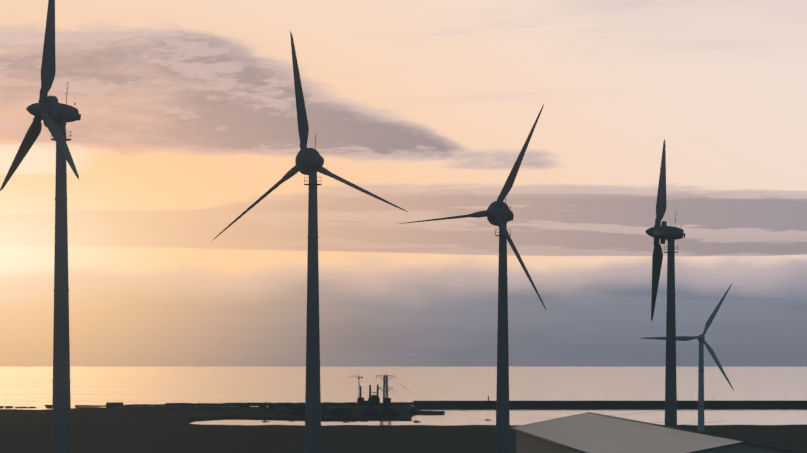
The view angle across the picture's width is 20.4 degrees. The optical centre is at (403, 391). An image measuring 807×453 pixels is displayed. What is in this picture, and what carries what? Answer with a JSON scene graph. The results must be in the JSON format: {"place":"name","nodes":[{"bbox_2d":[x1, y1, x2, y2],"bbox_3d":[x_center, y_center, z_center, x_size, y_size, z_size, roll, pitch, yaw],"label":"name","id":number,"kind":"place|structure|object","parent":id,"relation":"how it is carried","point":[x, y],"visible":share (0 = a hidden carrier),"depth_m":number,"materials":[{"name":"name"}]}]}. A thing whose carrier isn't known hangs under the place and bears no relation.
{"place":"outdoors","nodes":[
{"label":"outdoors","id":0,"kind":"place"},
{"bbox_2d":[0,367,806,425],"bbox_3d":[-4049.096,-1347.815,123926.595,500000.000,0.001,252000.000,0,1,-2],"label":"sea","id":1,"kind":"structure","parent":0,"point":[27,387],"depth_m":5499.12,"materials":[{"name":"grey liquid"}]},
{"bbox_2d":[0,405,806,452],"bbox_3d":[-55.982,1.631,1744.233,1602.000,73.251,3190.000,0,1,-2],"label":"land","id":2,"kind":"structure","parent":0,"point":[106,430],"depth_m":1723.03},
{"bbox_2d":[0,0,80,452],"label":"turbine","id":3,"kind":"object","parent":2,"relation":"on","point":[53,114],"visible":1,"depth_m":326.81,"materials":[{"name":"paint"}]},
{"bbox_2d":[213,31,407,452],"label":"turbine","id":4,"kind":"object","parent":2,"relation":"on","point":[309,162],"visible":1,"depth_m":376.88,"materials":[{"name":"paint"}]},
{"bbox_2d":[0,374,806,422],"bbox_3d":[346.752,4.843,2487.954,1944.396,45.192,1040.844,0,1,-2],"label":"breakwater","id":5,"kind":"object","parent":2,"relation":"on","point":[488,404],"visible":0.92,"depth_m":2882.48,"materials":[{"name":"grey"}]},
{"bbox_2d":[399,104,545,452],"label":"turbine","id":6,"kind":"object","parent":2,"relation":"on","point":[499,213],"visible":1,"depth_m":413.98,"materials":[{"name":"paint"}]},
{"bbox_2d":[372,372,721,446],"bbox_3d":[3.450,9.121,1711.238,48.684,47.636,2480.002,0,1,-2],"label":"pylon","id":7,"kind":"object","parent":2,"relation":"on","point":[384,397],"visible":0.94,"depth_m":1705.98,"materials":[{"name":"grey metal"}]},
{"bbox_2d":[512,412,801,452],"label":"roof","id":8,"kind":"structure","parent":2,"relation":"on","point":[589,432],"depth_m":253.68,"materials":[{"name":"grey metal"}]},
{"bbox_2d":[645,139,684,426],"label":"turbine","id":9,"kind":"object","parent":2,"relation":"on","point":[663,232],"visible":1,"depth_m":455.33,"materials":[{"name":"paint"}]},
{"bbox_2d":[642,284,733,431],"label":"turbine","id":10,"kind":"object","parent":2,"relation":"on","point":[700,338],"visible":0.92,"depth_m":540.60,"materials":[{"name":"grey metal"}]},
{"bbox_2d":[0,0,806,366],"label":"sky","id":11,"kind":"structure","parent":0,"point":[187,108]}
]}

